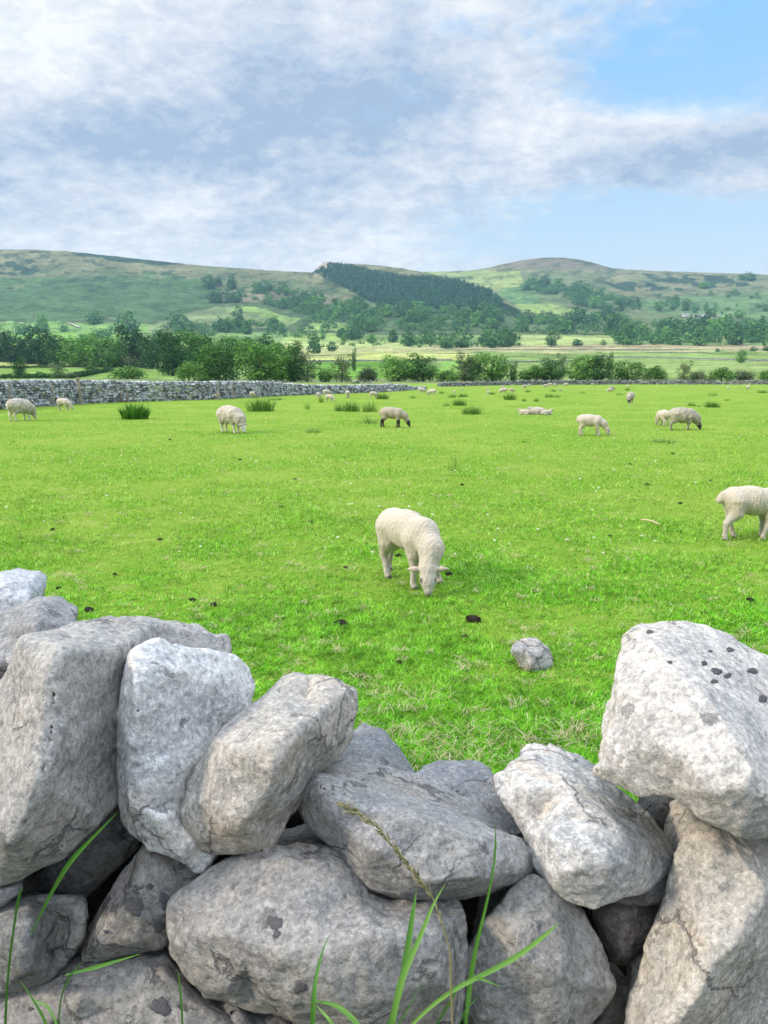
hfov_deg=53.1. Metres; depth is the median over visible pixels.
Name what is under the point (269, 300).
tree
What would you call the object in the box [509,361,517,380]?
tree
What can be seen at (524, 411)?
lamb
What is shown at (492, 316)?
tree
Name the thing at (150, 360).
tree
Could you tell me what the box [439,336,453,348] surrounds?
tree
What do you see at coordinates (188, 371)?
tree
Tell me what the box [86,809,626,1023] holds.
hearting rubble
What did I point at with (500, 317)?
tree
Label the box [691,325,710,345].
tree
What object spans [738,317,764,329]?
tree
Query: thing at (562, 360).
tree
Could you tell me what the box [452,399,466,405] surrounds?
rush clump
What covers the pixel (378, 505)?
clover flowers
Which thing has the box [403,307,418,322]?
tree
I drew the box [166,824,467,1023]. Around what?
wall stone
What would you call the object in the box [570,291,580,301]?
tree
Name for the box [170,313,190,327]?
tree
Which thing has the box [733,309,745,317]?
tree
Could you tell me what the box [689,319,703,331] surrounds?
tree
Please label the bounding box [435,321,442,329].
tree
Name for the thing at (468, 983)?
tall grass
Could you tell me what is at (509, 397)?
rush clump
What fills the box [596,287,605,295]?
tree
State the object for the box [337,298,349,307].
tree
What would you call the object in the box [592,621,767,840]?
wall stone
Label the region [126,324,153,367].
tree
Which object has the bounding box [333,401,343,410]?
rush clump
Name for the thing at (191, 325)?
tree
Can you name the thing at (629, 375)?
bush
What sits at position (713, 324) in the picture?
tree
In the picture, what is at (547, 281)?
tree
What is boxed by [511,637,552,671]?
field rock
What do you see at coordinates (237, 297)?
tree
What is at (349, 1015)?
tall grass
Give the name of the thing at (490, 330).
tree
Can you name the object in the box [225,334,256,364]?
tree
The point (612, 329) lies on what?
tree
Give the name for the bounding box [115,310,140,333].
tree
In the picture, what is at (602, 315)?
tree
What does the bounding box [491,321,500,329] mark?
tree
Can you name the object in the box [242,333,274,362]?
tree
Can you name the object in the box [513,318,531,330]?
tree
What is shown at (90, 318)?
tree
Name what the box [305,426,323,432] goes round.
rush clump
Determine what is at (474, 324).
tree
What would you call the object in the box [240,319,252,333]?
tree
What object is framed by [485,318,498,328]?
tree
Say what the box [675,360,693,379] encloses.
tree
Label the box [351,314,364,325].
tree
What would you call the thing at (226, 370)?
tree
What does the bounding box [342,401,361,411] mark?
rush clump
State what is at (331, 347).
tree
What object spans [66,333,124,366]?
tree
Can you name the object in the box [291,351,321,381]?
tree
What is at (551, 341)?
tree
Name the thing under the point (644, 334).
tree
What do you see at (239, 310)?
tree
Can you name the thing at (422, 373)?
tree
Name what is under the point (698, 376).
tree
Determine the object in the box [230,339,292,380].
tree
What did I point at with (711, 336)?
tree
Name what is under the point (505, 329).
tree
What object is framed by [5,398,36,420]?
ewe
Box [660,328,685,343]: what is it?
tree
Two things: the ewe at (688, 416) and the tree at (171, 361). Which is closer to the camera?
the ewe at (688, 416)
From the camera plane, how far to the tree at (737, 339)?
920.96 m
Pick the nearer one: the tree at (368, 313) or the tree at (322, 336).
the tree at (322, 336)
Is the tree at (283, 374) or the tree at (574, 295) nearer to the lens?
the tree at (283, 374)
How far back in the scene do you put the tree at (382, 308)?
1468.45 m
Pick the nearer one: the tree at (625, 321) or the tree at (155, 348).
the tree at (155, 348)
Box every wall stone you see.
[0,568,46,613]
[0,596,77,679]
[0,615,231,886]
[0,878,24,907]
[0,889,87,994]
[0,943,293,1023]
[22,805,139,897]
[81,844,198,962]
[116,637,254,873]
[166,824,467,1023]
[179,672,357,854]
[241,846,275,859]
[298,755,534,900]
[327,722,415,772]
[416,760,523,839]
[462,870,615,1023]
[492,743,673,908]
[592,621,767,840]
[592,902,657,965]
[593,962,628,1023]
[617,875,667,906]
[624,799,767,1023]
[637,795,674,830]
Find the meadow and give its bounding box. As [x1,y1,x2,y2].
[0,383,767,769]
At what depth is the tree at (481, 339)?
882.28 m
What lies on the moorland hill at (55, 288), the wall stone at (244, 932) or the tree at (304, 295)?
the tree at (304, 295)
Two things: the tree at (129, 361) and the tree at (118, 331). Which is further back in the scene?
the tree at (118, 331)
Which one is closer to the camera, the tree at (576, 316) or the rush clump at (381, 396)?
the rush clump at (381, 396)
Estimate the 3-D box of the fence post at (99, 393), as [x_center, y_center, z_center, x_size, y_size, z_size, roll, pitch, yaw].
[-14.790,-6.096,39.948,0.090,1.143,0.117,4,11,23]
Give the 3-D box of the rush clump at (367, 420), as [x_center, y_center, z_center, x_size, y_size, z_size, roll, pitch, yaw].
[-0.469,-2.948,24.200,1.338,0.335,1.086,-5,11,-24]
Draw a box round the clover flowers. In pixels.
[4,402,696,553]
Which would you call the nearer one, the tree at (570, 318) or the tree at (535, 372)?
the tree at (535, 372)
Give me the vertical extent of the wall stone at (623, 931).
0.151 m
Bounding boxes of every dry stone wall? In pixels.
[0,379,426,408]
[305,359,453,361]
[311,353,471,355]
[351,381,373,383]
[426,349,760,350]
[437,380,767,386]
[497,360,574,362]
[594,356,767,361]
[647,352,705,352]
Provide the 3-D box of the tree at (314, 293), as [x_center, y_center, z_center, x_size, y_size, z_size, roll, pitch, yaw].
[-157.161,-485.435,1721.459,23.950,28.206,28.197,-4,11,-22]
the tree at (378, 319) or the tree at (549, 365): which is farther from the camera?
the tree at (378, 319)
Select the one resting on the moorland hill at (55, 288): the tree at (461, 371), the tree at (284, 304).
the tree at (284, 304)
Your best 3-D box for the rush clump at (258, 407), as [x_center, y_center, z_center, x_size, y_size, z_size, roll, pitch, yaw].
[-5.168,-4.619,32.241,2.021,0.798,1.596,-8,13,-37]
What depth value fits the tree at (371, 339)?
950.59 m
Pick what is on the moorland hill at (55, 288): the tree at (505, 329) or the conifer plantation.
the conifer plantation
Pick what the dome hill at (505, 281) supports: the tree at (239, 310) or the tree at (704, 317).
the tree at (704, 317)
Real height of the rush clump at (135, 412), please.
0.645 m
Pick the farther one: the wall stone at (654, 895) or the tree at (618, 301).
the tree at (618, 301)
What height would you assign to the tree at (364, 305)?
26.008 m
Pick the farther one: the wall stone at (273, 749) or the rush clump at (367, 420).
the rush clump at (367, 420)
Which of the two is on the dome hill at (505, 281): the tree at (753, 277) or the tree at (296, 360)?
the tree at (753, 277)
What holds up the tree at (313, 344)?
on the valley floor
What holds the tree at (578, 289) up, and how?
on the dome hill at (505, 281)
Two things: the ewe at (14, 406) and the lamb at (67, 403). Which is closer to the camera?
the ewe at (14, 406)
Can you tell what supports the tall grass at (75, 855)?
on the verge ground
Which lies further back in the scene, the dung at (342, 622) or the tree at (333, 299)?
the tree at (333, 299)
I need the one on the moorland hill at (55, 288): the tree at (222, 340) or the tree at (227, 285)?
the tree at (227, 285)
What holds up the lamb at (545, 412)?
on the meadow
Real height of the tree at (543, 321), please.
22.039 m
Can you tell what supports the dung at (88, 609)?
on the meadow
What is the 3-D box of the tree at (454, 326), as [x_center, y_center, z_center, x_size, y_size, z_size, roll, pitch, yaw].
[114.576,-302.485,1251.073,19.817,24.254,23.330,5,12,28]
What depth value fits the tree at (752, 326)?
1072.41 m
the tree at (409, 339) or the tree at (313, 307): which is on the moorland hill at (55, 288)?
the tree at (313, 307)
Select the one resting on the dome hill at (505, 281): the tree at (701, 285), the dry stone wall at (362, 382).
the tree at (701, 285)
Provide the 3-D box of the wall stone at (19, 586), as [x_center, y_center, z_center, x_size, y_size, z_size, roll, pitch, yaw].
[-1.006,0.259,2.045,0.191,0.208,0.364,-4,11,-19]
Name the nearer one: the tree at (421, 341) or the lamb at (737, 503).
the lamb at (737, 503)
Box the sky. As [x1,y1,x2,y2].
[0,0,767,273]
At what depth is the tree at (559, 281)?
2168.16 m
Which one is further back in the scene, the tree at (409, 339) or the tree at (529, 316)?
the tree at (529, 316)
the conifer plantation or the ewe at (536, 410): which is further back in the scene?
the conifer plantation
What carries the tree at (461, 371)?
on the valley floor
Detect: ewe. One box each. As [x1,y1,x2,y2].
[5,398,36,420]
[216,405,247,433]
[418,388,425,392]
[427,389,435,395]
[499,388,506,393]
[527,406,544,414]
[626,392,634,402]
[667,407,701,429]
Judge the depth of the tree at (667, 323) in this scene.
1185.15 m
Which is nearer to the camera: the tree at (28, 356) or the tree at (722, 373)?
the tree at (722, 373)
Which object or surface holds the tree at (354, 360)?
on the valley floor
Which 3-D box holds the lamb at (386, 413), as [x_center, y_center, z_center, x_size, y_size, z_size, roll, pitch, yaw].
[0.315,-2.748,22.370,0.924,0.616,0.351,1,10,6]
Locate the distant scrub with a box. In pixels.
[0,278,767,347]
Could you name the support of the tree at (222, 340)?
on the valley floor
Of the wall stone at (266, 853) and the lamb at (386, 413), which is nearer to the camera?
the wall stone at (266, 853)
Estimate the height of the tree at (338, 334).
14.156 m
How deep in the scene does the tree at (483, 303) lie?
1434.33 m
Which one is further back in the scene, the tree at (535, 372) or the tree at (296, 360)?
the tree at (535, 372)
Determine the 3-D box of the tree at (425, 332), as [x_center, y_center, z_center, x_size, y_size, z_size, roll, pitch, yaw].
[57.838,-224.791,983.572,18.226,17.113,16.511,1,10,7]
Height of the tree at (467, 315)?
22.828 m
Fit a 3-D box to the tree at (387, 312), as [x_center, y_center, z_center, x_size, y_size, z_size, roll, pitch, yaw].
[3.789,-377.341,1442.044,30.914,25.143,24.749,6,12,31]
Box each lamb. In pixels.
[56,398,72,409]
[322,390,331,395]
[325,394,334,401]
[345,390,349,397]
[369,391,377,397]
[375,507,449,595]
[379,407,410,427]
[517,408,529,414]
[541,409,553,414]
[576,414,609,435]
[654,410,669,425]
[716,485,767,540]
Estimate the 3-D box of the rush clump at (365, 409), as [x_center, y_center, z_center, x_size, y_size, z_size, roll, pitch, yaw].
[-0.519,-4.380,31.325,1.108,0.604,1.303,4,11,23]
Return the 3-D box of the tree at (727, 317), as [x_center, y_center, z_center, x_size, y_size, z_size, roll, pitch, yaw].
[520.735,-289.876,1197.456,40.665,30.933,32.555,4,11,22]
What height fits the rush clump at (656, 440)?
0.142 m
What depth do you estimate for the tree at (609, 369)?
193.09 m
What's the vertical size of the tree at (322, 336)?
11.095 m
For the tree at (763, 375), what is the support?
on the valley floor
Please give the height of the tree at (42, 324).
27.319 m
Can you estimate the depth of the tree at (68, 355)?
398.69 m
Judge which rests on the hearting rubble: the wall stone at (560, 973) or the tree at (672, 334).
the wall stone at (560, 973)
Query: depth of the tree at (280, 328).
1241.76 m
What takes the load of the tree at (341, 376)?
on the valley floor
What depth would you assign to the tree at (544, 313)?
1461.09 m
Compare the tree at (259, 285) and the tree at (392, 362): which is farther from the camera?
the tree at (259, 285)
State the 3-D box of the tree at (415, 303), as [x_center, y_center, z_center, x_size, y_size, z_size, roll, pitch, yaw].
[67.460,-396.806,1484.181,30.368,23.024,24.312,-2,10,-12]
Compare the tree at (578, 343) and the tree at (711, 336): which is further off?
the tree at (711, 336)
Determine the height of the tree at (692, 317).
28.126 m
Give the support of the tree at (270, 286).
on the moorland hill at (55, 288)
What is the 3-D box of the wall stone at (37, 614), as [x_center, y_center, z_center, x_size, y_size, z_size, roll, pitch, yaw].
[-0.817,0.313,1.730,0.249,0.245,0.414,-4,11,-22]
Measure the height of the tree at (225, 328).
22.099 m
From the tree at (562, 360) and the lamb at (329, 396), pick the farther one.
the tree at (562, 360)
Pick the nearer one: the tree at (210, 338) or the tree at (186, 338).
the tree at (186, 338)
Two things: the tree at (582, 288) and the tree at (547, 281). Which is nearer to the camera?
the tree at (582, 288)
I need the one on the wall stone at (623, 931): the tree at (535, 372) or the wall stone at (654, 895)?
the wall stone at (654, 895)
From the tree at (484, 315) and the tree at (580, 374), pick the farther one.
the tree at (484, 315)
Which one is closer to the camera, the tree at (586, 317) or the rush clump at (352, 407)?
the rush clump at (352, 407)
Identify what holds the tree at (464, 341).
on the valley floor
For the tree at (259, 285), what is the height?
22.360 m
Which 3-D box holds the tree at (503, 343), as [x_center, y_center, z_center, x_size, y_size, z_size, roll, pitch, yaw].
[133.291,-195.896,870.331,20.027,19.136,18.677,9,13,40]
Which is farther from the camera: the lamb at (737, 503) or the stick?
the stick
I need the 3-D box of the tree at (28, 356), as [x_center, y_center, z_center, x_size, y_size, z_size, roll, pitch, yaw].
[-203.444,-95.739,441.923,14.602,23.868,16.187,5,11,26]
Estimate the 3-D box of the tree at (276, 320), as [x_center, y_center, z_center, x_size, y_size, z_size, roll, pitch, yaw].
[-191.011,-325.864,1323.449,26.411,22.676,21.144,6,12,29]
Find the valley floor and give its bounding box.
[0,331,767,382]
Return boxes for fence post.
[7,383,10,398]
[51,384,54,406]
[76,378,83,404]
[97,384,100,403]
[124,383,128,401]
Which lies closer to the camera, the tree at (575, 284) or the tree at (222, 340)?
the tree at (222, 340)
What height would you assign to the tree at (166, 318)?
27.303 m
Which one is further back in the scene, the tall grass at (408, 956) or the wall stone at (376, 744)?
the wall stone at (376, 744)
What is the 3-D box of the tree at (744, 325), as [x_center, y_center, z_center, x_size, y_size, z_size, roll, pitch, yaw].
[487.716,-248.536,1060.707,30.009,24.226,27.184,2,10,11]
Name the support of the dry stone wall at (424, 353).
on the valley floor
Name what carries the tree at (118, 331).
on the valley floor
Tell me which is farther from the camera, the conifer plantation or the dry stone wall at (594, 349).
the conifer plantation
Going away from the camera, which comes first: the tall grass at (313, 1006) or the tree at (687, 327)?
the tall grass at (313, 1006)
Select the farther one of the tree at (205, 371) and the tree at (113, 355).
the tree at (113, 355)
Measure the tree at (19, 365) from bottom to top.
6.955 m
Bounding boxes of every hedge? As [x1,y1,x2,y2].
[0,364,105,367]
[0,373,74,378]
[74,367,113,376]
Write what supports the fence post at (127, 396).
on the meadow
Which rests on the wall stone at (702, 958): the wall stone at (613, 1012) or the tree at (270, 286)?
the wall stone at (613, 1012)
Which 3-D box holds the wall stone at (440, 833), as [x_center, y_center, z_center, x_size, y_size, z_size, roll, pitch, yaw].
[0.052,0.545,1.356,0.411,0.248,0.395,0,10,0]
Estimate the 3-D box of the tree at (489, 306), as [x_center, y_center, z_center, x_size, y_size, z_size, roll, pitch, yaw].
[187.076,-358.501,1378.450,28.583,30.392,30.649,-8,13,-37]
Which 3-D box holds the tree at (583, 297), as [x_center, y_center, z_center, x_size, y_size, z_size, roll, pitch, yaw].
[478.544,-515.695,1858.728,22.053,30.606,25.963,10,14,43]
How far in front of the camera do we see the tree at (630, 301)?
1881.47 m
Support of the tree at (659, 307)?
on the dome hill at (505, 281)
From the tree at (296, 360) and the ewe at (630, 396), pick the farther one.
the tree at (296, 360)
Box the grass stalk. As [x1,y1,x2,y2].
[337,797,452,1023]
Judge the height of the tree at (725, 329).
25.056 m
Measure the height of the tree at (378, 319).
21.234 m
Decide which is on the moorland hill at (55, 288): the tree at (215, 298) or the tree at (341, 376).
the tree at (215, 298)
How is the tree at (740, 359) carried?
on the valley floor
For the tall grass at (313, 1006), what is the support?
on the verge ground
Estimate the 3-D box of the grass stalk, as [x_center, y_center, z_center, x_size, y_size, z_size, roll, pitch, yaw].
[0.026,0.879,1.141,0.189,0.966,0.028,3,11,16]
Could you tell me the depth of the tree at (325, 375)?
156.74 m
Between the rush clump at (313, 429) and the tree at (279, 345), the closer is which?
the rush clump at (313, 429)
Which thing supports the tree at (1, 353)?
on the valley floor
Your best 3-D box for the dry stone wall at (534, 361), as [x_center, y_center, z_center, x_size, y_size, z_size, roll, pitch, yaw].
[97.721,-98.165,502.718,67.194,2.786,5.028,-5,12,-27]
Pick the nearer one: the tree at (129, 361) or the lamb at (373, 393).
the lamb at (373, 393)
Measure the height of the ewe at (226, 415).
0.764 m
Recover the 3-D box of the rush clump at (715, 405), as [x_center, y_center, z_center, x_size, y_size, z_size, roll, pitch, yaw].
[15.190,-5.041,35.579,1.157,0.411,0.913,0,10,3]
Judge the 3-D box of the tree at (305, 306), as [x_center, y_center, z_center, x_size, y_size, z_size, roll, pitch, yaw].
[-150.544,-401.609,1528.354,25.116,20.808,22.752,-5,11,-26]
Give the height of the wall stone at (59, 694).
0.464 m
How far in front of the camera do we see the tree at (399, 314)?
1420.47 m
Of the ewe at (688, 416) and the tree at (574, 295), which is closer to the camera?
the ewe at (688, 416)
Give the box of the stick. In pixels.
[641,519,660,524]
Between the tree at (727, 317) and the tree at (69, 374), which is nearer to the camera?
the tree at (69, 374)
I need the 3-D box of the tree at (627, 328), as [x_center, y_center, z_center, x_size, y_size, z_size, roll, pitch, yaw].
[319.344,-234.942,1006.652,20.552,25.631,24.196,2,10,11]
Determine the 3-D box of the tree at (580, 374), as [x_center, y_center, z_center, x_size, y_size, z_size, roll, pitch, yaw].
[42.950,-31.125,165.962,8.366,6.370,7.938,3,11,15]
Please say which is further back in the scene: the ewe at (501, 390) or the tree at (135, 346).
the tree at (135, 346)
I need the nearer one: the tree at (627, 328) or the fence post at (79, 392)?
the fence post at (79, 392)
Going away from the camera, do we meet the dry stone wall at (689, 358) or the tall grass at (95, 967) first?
the tall grass at (95, 967)
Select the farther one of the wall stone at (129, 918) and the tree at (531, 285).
the tree at (531, 285)
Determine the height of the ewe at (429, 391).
0.500 m
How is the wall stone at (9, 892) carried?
on the wall stone at (45, 951)
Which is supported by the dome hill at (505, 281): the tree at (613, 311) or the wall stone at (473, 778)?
the tree at (613, 311)
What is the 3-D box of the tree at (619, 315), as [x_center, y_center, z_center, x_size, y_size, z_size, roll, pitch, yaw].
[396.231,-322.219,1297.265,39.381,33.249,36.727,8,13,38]
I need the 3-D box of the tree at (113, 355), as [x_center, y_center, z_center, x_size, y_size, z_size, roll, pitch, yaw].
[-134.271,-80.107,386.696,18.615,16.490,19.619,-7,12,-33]
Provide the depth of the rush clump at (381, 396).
47.33 m
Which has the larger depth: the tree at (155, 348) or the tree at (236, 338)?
the tree at (155, 348)
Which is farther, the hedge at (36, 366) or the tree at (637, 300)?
the tree at (637, 300)
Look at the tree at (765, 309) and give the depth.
1743.40 m
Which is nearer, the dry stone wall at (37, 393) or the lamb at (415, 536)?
the lamb at (415, 536)
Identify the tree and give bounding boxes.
[0,328,28,363]
[0,337,11,361]
[10,356,27,378]
[12,324,41,364]
[28,327,53,365]
[34,314,49,329]
[42,331,75,364]
[47,361,67,377]
[55,335,92,365]
[65,372,79,377]
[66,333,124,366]
[83,365,97,369]
[85,311,105,323]
[96,337,132,367]
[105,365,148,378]
[114,322,136,355]
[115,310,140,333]
[116,352,141,367]
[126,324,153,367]
[137,331,162,368]
[151,329,172,350]
[154,328,188,375]
[157,328,214,373]
[164,312,182,325]
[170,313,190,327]
[174,360,200,380]
[182,330,214,369]
[187,320,195,330]
[191,344,221,380]
[196,376,211,380]
[201,334,234,366]
[204,279,215,288]
[205,291,219,302]
[208,291,223,302]
[208,339,239,380]
[210,288,226,300]
[213,275,221,284]
[213,316,227,331]
[217,320,233,332]
[223,294,234,302]
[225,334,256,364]
[226,279,233,288]
[228,278,236,288]
[230,290,242,302]
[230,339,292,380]
[231,305,243,317]
[231,315,244,329]
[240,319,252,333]
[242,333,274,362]
[253,282,262,289]
[262,286,268,293]
[264,281,273,290]
[265,316,279,326]
[265,317,276,329]
[265,339,286,357]
[265,341,296,381]
[267,296,273,305]
[275,286,281,295]
[277,281,288,291]
[277,323,286,333]
[280,297,287,308]
[281,340,306,381]
[290,288,297,297]
[290,297,301,305]
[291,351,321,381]
[300,292,311,302]
[302,304,311,314]
[305,328,321,353]
[307,302,318,314]
[310,289,317,300]
[311,296,323,306]
[318,369,332,381]
[319,292,325,301]
[319,332,325,339]
[326,342,338,350]
[328,297,338,305]
[328,353,354,381]
[329,305,344,316]
[336,328,342,337]
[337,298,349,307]
[340,333,347,340]
[342,324,355,332]
[343,303,358,313]
[345,326,360,339]
[348,294,365,304]
[349,300,364,308]
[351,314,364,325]
[351,348,356,370]
[354,327,364,338]
[355,365,378,381]
[359,301,369,313]
[359,307,375,320]
[363,318,378,331]
[363,319,375,331]
[366,334,377,343]
[369,313,382,325]
[375,354,424,381]
[376,303,390,312]
[378,303,392,316]
[387,328,397,341]
[393,304,407,316]
[400,333,414,346]
[401,327,417,340]
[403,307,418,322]
[406,352,439,381]
[411,301,425,309]
[413,311,430,323]
[414,334,424,343]
[417,309,433,320]
[423,329,435,339]
[423,332,437,344]
[434,370,460,381]
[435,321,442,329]
[435,332,454,347]
[439,305,448,312]
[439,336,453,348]
[448,319,460,330]
[450,327,473,347]
[451,351,477,381]
[459,306,471,318]
[459,308,473,320]
[459,354,483,380]
[467,299,479,311]
[467,351,512,381]
[469,311,481,320]
[471,318,479,326]
[477,334,486,344]
[478,300,491,313]
[478,328,494,343]
[481,303,496,314]
[481,311,489,323]
[481,329,505,347]
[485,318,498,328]
[486,312,497,324]
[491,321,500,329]
[494,324,519,344]
[495,308,508,320]
[496,328,515,346]
[497,330,511,346]
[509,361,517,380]
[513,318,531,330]
[514,317,529,331]
[516,364,555,379]
[521,309,535,322]
[528,277,537,287]
[528,281,536,289]
[534,314,548,324]
[538,357,566,379]
[540,274,552,287]
[540,310,549,318]
[544,330,560,345]
[548,314,565,325]
[551,278,563,288]
[557,318,572,333]
[557,353,567,373]
[562,307,587,323]
[562,316,580,330]
[565,353,601,379]
[567,283,580,291]
[567,285,576,294]
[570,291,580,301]
[572,339,582,345]
[576,283,591,293]
[576,286,584,295]
[577,292,585,304]
[582,313,597,326]
[583,352,610,379]
[586,296,602,308]
[593,313,601,322]
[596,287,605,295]
[597,306,610,319]
[601,305,619,318]
[601,312,620,333]
[605,351,613,379]
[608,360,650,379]
[609,311,631,325]
[609,324,622,337]
[615,297,624,304]
[618,316,635,326]
[619,325,638,343]
[620,323,634,335]
[625,297,633,306]
[633,296,640,307]
[633,324,649,336]
[637,327,652,337]
[641,365,668,379]
[649,330,661,343]
[654,301,664,310]
[659,316,676,331]
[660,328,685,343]
[663,316,681,329]
[666,301,677,309]
[672,294,679,304]
[675,318,695,337]
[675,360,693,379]
[681,302,689,310]
[684,314,699,328]
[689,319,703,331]
[689,369,708,379]
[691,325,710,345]
[692,309,721,328]
[698,282,711,288]
[705,319,722,334]
[708,315,732,328]
[708,328,717,339]
[708,367,736,381]
[715,317,727,332]
[721,321,732,335]
[721,321,747,344]
[723,318,736,328]
[730,323,748,336]
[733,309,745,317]
[734,369,757,379]
[735,349,746,362]
[737,273,746,279]
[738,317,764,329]
[741,271,756,280]
[744,318,766,340]
[746,321,766,334]
[756,369,767,379]
[762,303,767,311]
[763,323,767,339]
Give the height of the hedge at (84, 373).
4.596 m
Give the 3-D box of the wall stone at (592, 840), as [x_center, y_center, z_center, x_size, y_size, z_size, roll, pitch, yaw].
[0.354,0.543,1.400,0.318,0.188,0.439,0,10,0]
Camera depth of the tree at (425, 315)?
1360.10 m
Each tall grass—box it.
[4,813,116,1023]
[20,954,139,1023]
[178,973,182,1023]
[310,935,329,1023]
[316,1000,359,1023]
[387,884,444,1023]
[411,828,558,1023]
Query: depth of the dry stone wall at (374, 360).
521.07 m
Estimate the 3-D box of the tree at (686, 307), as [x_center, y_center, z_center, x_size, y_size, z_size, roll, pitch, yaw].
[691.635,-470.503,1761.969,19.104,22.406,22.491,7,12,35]
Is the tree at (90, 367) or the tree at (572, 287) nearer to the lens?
the tree at (90, 367)
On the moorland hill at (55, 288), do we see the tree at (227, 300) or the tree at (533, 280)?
the tree at (227, 300)
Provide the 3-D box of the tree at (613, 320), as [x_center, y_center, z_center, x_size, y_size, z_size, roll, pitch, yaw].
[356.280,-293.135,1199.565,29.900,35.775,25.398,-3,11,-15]
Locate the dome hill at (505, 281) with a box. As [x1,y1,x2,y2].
[413,258,767,334]
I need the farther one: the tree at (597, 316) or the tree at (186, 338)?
the tree at (597, 316)
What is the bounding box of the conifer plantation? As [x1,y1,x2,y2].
[314,262,503,309]
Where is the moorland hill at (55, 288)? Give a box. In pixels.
[0,249,527,334]
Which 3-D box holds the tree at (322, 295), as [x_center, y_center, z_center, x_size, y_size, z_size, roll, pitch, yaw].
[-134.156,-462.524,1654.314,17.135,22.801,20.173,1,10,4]
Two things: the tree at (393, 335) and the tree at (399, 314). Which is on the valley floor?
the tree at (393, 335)
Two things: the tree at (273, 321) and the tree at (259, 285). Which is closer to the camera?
the tree at (273, 321)
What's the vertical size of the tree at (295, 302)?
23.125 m
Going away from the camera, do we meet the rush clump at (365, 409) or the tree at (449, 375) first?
the rush clump at (365, 409)
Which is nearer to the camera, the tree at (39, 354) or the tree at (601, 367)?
the tree at (601, 367)
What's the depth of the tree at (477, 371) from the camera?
165.10 m
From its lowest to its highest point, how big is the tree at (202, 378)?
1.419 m
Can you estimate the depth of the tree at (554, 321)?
1350.39 m
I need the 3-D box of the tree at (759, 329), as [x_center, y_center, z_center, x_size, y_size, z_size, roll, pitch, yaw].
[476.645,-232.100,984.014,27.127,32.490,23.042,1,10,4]
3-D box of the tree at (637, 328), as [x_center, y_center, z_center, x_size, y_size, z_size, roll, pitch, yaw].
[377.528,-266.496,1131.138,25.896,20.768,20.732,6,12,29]
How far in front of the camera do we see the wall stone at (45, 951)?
1.23 m
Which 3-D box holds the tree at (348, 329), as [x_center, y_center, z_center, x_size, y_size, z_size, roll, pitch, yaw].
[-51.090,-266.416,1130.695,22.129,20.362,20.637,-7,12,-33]
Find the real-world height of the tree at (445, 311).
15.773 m
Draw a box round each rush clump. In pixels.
[117,402,151,419]
[243,395,278,411]
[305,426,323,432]
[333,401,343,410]
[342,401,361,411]
[357,414,379,423]
[361,400,381,411]
[374,393,388,398]
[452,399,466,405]
[460,405,483,414]
[501,392,517,399]
[644,437,686,442]
[704,400,720,407]
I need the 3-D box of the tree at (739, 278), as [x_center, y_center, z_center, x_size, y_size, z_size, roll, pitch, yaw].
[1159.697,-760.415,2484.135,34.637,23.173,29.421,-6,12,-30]
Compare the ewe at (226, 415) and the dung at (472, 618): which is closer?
the dung at (472, 618)
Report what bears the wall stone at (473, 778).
on the hearting rubble
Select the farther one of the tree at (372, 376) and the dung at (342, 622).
the tree at (372, 376)
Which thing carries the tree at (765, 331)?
on the valley floor
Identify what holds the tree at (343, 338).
on the valley floor
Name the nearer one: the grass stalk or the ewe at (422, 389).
the grass stalk
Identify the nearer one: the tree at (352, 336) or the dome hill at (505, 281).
the tree at (352, 336)
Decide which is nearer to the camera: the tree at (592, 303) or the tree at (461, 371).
the tree at (461, 371)
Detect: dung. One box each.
[84,607,93,611]
[333,619,347,625]
[465,615,480,621]
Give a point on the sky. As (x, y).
(278, 135)
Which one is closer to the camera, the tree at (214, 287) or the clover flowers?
the clover flowers
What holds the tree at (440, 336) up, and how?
on the valley floor
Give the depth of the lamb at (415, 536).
5.56 m
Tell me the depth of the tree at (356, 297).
1517.13 m
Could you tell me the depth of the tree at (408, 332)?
995.96 m
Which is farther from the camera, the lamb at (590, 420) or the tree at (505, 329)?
the tree at (505, 329)
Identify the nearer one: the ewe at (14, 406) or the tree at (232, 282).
the ewe at (14, 406)
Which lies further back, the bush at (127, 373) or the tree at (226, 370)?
the bush at (127, 373)
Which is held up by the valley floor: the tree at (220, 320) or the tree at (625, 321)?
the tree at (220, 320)
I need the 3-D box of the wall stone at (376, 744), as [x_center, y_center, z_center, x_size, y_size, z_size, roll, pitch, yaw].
[-0.045,0.560,1.741,0.250,0.149,0.355,0,10,0]
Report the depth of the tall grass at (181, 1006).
1.12 m
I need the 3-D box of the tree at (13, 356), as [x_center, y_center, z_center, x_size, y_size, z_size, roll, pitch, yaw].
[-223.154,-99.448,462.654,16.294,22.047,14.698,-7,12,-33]
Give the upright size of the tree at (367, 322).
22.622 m
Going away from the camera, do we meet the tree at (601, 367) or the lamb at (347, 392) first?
the lamb at (347, 392)
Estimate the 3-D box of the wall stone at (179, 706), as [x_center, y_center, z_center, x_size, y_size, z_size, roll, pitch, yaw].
[-0.359,0.395,1.408,0.233,0.392,0.449,0,10,0]
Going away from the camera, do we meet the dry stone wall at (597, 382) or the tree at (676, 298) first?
the dry stone wall at (597, 382)
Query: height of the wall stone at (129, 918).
0.219 m
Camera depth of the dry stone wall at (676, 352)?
697.59 m
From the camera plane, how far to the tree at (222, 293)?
1741.47 m

